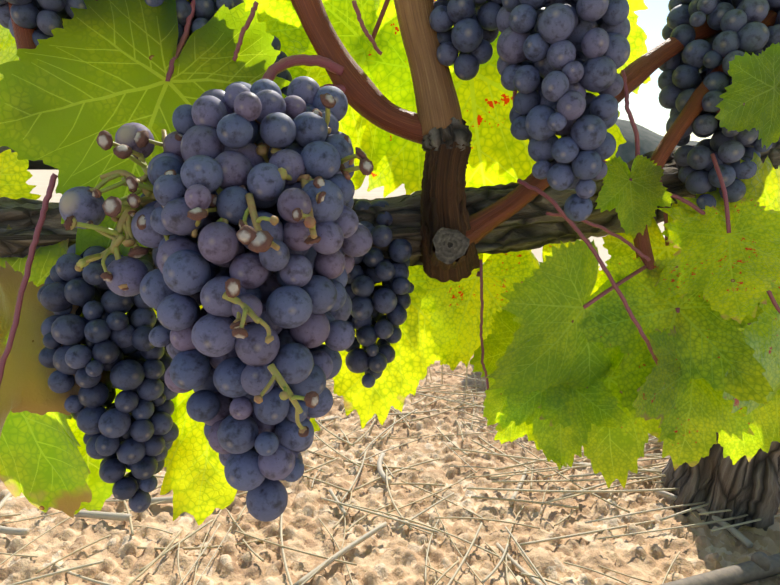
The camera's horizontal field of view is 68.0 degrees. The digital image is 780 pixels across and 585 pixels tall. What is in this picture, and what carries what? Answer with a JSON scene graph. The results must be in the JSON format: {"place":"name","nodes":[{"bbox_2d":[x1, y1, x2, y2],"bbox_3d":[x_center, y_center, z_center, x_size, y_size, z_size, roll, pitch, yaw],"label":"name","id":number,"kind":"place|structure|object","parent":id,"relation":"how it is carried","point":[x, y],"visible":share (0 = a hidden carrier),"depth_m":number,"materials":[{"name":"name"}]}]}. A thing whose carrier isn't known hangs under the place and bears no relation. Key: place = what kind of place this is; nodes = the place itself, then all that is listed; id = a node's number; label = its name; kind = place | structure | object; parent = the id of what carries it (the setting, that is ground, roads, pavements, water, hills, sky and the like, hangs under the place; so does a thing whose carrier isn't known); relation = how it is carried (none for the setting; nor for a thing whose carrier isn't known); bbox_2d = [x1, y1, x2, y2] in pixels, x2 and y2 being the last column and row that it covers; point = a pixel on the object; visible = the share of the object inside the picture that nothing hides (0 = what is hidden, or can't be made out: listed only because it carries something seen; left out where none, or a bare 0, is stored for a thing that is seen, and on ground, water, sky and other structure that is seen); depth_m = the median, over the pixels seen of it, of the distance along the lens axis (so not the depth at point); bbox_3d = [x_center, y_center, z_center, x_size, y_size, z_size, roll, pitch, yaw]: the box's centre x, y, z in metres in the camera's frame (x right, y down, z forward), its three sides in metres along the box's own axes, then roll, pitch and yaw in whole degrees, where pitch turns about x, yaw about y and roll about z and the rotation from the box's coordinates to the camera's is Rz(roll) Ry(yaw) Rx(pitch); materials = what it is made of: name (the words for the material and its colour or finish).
{"place":"outdoors","nodes":[
{"label":"outdoors","id":0,"kind":"place"},
{"bbox_2d":[0,24,18,146],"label":"vine leaf","id":1,"kind":"object","parent":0,"point":[8,50],"visible":0.04,"depth_m":0.37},
{"bbox_2d":[0,149,40,199],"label":"vine leaf","id":2,"kind":"object","parent":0,"point":[15,175],"visible":0.15,"depth_m":0.36,"materials":[{"name":"yellow plant"}]},
{"bbox_2d":[0,0,86,46],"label":"grape bunch","id":3,"kind":"object","parent":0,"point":[44,18],"visible":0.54,"depth_m":0.30,"materials":[{"name":"purple food"}]},
{"bbox_2d":[66,313,156,513],"bbox_3d":[-0.174,0.063,0.335,0.130,0.122,0.054,0,12,1],"label":"vine leaf","id":4,"kind":"object","parent":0,"point":[100,489],"visible":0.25,"depth_m":0.33,"materials":[{"name":"yellow plant"}]},
{"bbox_2d":[153,305,320,525],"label":"vine leaf between bunches","id":5,"kind":"object","parent":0,"point":[195,480],"visible":0.08,"depth_m":0.32,"materials":[{"name":"yellow plant"}]},
{"bbox_2d":[276,0,380,8],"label":"vine leaf","id":6,"kind":"object","parent":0,"point":[281,1],"depth_m":0.40,"materials":[{"name":"yellow plant"}]},
{"bbox_2d":[26,170,664,270],"bbox_3d":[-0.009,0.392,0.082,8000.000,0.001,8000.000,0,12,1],"label":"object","id":7,"kind":"object","parent":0,"point":[40,179],"depth_m":9.91,"materials":[{"name":"white"}]},
{"bbox_2d":[0,119,697,169],"bbox_3d":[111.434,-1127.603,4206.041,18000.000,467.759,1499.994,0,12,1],"label":"distant hills","id":8,"kind":"structure","parent":0,"point":[650,140],"depth_m":4457.41,"materials":[{"name":"grey"}]},
{"bbox_2d":[0,137,779,268],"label":"vine cordon","id":9,"kind":"object","parent":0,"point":[531,225],"visible":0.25,"depth_m":0.33,"materials":[{"name":"brown wood"}]},
{"bbox_2d":[0,261,84,436],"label":"grape leaf","id":10,"kind":"object","parent":9,"relation":"attached to","point":[24,386],"visible":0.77,"depth_m":0.30,"materials":[{"name":"plant"}]},
{"bbox_2d":[0,225,112,518],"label":"vine leaf","id":11,"kind":"object","parent":9,"relation":"attached to","point":[43,466],"visible":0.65,"depth_m":0.32,"materials":[{"name":"green plant"}]},
{"bbox_2d":[37,244,178,512],"bbox_3d":[-0.147,0.041,0.309,0.069,0.142,0.075,0,12,1],"label":"grape bunch","id":12,"kind":"object","parent":9,"relation":"attached to","point":[133,428],"visible":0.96,"depth_m":0.28,"materials":[{"name":"blue food"}]},
{"bbox_2d":[0,0,290,255],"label":"vine leaf","id":13,"kind":"object","parent":9,"relation":"attached to","point":[76,85],"visible":0.65,"depth_m":0.30,"materials":[{"name":"green plant"}]},
{"bbox_2d":[145,0,243,48],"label":"grape bunch","id":14,"kind":"object","parent":9,"relation":"attached to","point":[205,11],"visible":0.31,"depth_m":0.31,"materials":[{"name":"purple food"}]},
{"bbox_2d":[187,0,310,79],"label":"vine leaf","id":15,"kind":"object","parent":9,"relation":"attached to","point":[284,26],"visible":0.12,"depth_m":0.34,"materials":[{"name":"plant"}]},
{"bbox_2d":[140,79,372,521],"bbox_3d":[-0.056,0.002,0.259,0.097,0.188,0.105,0,12,1],"label":"grape bunch","id":16,"kind":"object","parent":9,"relation":"attached to","point":[294,296],"visible":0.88,"depth_m":0.22,"materials":[{"name":"blue food"}]},
{"bbox_2d":[59,76,347,296],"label":"grape bunch","id":17,"kind":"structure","parent":16,"relation":"attached to","point":[82,204],"depth_m":0.23,"materials":[{"name":"purple food"}]},
{"bbox_2d":[70,83,360,433],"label":"grape stems","id":18,"kind":"object","parent":16,"relation":"attached to","point":[122,219],"visible":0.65,"depth_m":0.23,"materials":[{"name":"green plant"}]},
{"bbox_2d":[63,93,373,436],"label":"grape stem tips","id":19,"kind":"object","parent":16,"relation":"attached to","point":[256,241],"visible":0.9,"depth_m":0.22,"materials":[{"name":"brown plant"}]},
{"bbox_2d":[271,35,291,95],"bbox_3d":[-0.074,-0.112,0.336,0.035,0.071,0.038,0,12,1],"label":"grape bunch","id":20,"kind":"object","parent":9,"relation":"attached to","point":[276,45],"visible":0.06,"depth_m":0.33,"materials":[{"name":"food"}]},
{"bbox_2d":[287,0,385,189],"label":"vine leaf","id":21,"kind":"object","parent":9,"relation":"attached to","point":[367,137],"visible":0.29,"depth_m":0.38,"materials":[{"name":"plant"}]},
{"bbox_2d":[345,199,413,387],"bbox_3d":[-0.011,-0.001,0.333,0.051,0.104,0.054,0,12,1],"label":"grape bunch","id":22,"kind":"object","parent":9,"relation":"attached to","point":[369,321],"visible":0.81,"depth_m":0.32,"materials":[{"name":"food"}]},
{"bbox_2d":[323,265,448,428],"bbox_3d":[-0.007,0.013,0.347,0.115,0.124,0.050,0,12,1],"label":"vine leaf","id":23,"kind":"object","parent":9,"relation":"attached to","point":[416,348],"visible":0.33,"depth_m":0.34,"materials":[{"name":"yellow plant"}]},
{"bbox_2d":[0,0,779,389],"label":"leaf stems","id":24,"kind":"object","parent":9,"relation":"attached to","point":[284,64],"visible":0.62,"depth_m":0.30,"materials":[{"name":"brown plant"}]},
{"bbox_2d":[8,0,777,269],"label":"vine canes","id":25,"kind":"object","parent":9,"relation":"attached to","point":[368,100],"visible":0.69,"depth_m":0.31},
{"bbox_2d":[419,139,479,281],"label":"vine spur","id":26,"kind":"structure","parent":9,"relation":"attached to","point":[447,172],"depth_m":0.30,"materials":[{"name":"brown wood"}]},
{"bbox_2d":[394,0,461,135],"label":"vine cane","id":27,"kind":"object","parent":26,"relation":"on","point":[437,102],"visible":0.98,"depth_m":0.30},
{"bbox_2d":[429,0,502,79],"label":"grape bunch","id":28,"kind":"object","parent":27,"relation":"attached to","point":[470,36],"visible":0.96,"depth_m":0.29,"materials":[{"name":"food"}]},
{"bbox_2d":[420,164,462,258],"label":"bark strips","id":29,"kind":"object","parent":26,"relation":"attached to","point":[430,226],"visible":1,"depth_m":0.30,"materials":[{"name":"brown wood"}]},
{"bbox_2d":[422,117,471,151],"bbox_3d":[0.030,-0.082,0.308,0.027,0.022,0.026,0,12,1],"label":"vine node","id":30,"kind":"object","parent":26,"relation":"attached to","point":[455,130],"visible":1,"depth_m":0.30},
{"bbox_2d":[427,228,467,269],"bbox_3d":[0.031,-0.022,0.303,0.022,0.026,0.032,0,12,1],"label":"pruning stub","id":31,"kind":"object","parent":26,"relation":"attached to","point":[432,257],"visible":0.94,"depth_m":0.30,"materials":[{"name":"brown wood"}]},
{"bbox_2d":[433,227,469,263],"bbox_3d":[0.030,-0.023,0.288,0.018,0.018,0.004,0,12,1],"label":"pruning cut","id":32,"kind":"object","parent":31,"relation":"attached to","point":[451,246],"visible":0.98,"depth_m":0.29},
{"bbox_2d":[421,250,534,370],"bbox_3d":[0.044,0.003,0.347,0.084,0.081,0.044,0,12,1],"label":"grape leaf","id":33,"kind":"object","parent":9,"relation":"attached to","point":[454,308],"visible":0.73,"depth_m":0.35,"materials":[{"name":"yellow plant"}]},
{"bbox_2d":[469,309,525,428],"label":"vine leaf","id":34,"kind":"object","parent":9,"relation":"attached to","point":[498,340],"visible":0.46,"depth_m":0.32,"materials":[{"name":"green plant"}]},
{"bbox_2d":[371,0,730,312],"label":"leaf stalks","id":35,"kind":"object","parent":9,"relation":"on","point":[644,267],"visible":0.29,"depth_m":0.30,"materials":[{"name":"brown plant"}]},
{"bbox_2d":[486,238,620,397],"bbox_3d":[0.092,0.015,0.305,0.084,0.087,0.043,0,12,1],"label":"grape leaf","id":36,"kind":"object","parent":9,"relation":"attached to","point":[548,346],"visible":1,"depth_m":0.30,"materials":[{"name":"green plant"}]},
{"bbox_2d":[496,0,630,221],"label":"grape bunch","id":37,"kind":"object","parent":9,"relation":"attached to","point":[557,59],"visible":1,"depth_m":0.25,"materials":[{"name":"purple food"}]},
{"bbox_2d":[524,240,602,295],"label":"vine leaf","id":38,"kind":"object","parent":9,"relation":"attached to","point":[546,250],"visible":0.17,"depth_m":0.36,"materials":[{"name":"yellow plant"}]},
{"bbox_2d":[503,363,625,469],"bbox_3d":[0.093,0.065,0.319,0.059,0.068,0.040,0,12,1],"label":"vine leaf","id":39,"kind":"object","parent":9,"relation":"attached to","point":[595,402],"visible":0.65,"depth_m":0.32,"materials":[{"name":"green plant"}]},
{"bbox_2d":[538,351,685,487],"bbox_3d":[0.118,0.063,0.314,0.075,0.074,0.046,0,12,1],"label":"vine leaf","id":40,"kind":"object","parent":9,"relation":"attached to","point":[615,453],"visible":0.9,"depth_m":0.31,"materials":[{"name":"green plant"}]},
{"bbox_2d":[595,203,679,288],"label":"vine leaf","id":41,"kind":"object","parent":9,"relation":"attached to","point":[613,245],"visible":0.06,"depth_m":0.34,"materials":[{"name":"plant"}]},
{"bbox_2d":[577,254,773,418],"bbox_3d":[0.147,0.025,0.303,0.099,0.085,0.048,0,12,1],"label":"vine leaf","id":42,"kind":"object","parent":9,"relation":"attached to","point":[712,347],"visible":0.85,"depth_m":0.31,"materials":[{"name":"green plant"}]},
{"bbox_2d":[632,326,753,469],"bbox_3d":[0.157,0.055,0.303,0.072,0.072,0.033,0,12,1],"label":"vine leaf","id":43,"kind":"object","parent":9,"relation":"attached to","point":[702,408],"visible":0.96,"depth_m":0.30,"materials":[{"name":"green plant"}]},
{"bbox_2d":[654,197,779,323],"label":"leaf","id":44,"kind":"object","parent":9,"relation":"attached to","point":[734,273],"visible":0.98,"depth_m":0.29,"materials":[{"name":"green plant"}]},
{"bbox_2d":[657,152,779,330],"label":"vine leaf","id":45,"kind":"object","parent":9,"relation":"attached to","point":[762,185],"visible":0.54,"depth_m":0.32,"materials":[{"name":"green plant"}]},
{"bbox_2d":[658,0,779,209],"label":"grape bunch","id":46,"kind":"object","parent":9,"relation":"attached to","point":[687,70],"visible":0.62,"depth_m":0.31,"materials":[{"name":"purple food"}]},
{"bbox_2d":[723,281,779,414],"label":"vine leaf","id":47,"kind":"object","parent":9,"relation":"attached to","point":[762,338],"visible":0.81,"depth_m":0.31,"materials":[{"name":"green plant"}]},
{"bbox_2d":[0,354,779,584],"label":"ground","id":48,"kind":"structure","parent":0,"point":[390,554],"depth_m":0.60,"materials":[{"name":"soil"}]},
{"bbox_2d":[0,371,779,584],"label":"straw litter","id":49,"kind":"object","parent":48,"relation":"on","point":[126,515],"visible":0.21,"depth_m":0.62,"materials":[{"name":"beige plant"}]},
{"bbox_2d":[410,365,483,401],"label":"dry grass","id":50,"kind":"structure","parent":48,"relation":"on","point":[482,378],"depth_m":0.95,"materials":[{"name":"plant"}]},
{"bbox_2d":[660,551,779,584],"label":"drip irrigation pipe","id":51,"kind":"object","parent":48,"relation":"on","point":[760,565],"visible":1,"depth_m":0.51,"materials":[{"name":"black plastic"}]},
{"bbox_2d":[661,432,779,533],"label":"vine trunk","id":52,"kind":"object","parent":48,"relation":"on","point":[715,479],"visible":0.33,"depth_m":0.59,"materials":[{"name":"wood"}]},
{"bbox_2d":[360,0,626,262],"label":"vine leaf","id":53,"kind":"object","parent":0,"point":[499,154],"visible":0.23,"depth_m":0.38,"materials":[{"name":"yellow plant"}]},
{"bbox_2d":[494,415,566,467],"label":"vine leaf","id":54,"kind":"object","parent":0,"point":[511,432],"visible":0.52,"depth_m":0.33,"materials":[{"name":"plant"}]},
{"bbox_2d":[617,12,650,93],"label":"vine leaf behind right bunches","id":55,"kind":"object","parent":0,"point":[637,37],"visible":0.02,"depth_m":0.42,"materials":[{"name":"yellow plant"}]},
{"bbox_2d":[595,154,674,239],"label":"vine leaf","id":56,"kind":"object","parent":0,"point":[639,198],"visible":0.96,"depth_m":0.31,"materials":[{"name":"green plant"}]},
{"bbox_2d":[627,0,648,17],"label":"vine leaf","id":57,"kind":"object","parent":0,"point":[635,5],"visible":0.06,"depth_m":0.36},
{"bbox_2d":[618,0,712,141],"label":"sky","id":58,"kind":"structure","parent":0,"point":[645,107],"materials":[{"name":"white"}]},
{"bbox_2d":[715,42,779,148],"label":"vine leaf","id":59,"kind":"object","parent":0,"point":[751,99],"visible":1,"depth_m":0.28,"materials":[{"name":"green plant"}]},
{"bbox_2d":[718,330,779,464],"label":"vine leaf","id":60,"kind":"object","parent":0,"point":[764,426],"visible":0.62,"depth_m":0.32,"materials":[{"name":"yellow plant"}]}
]}

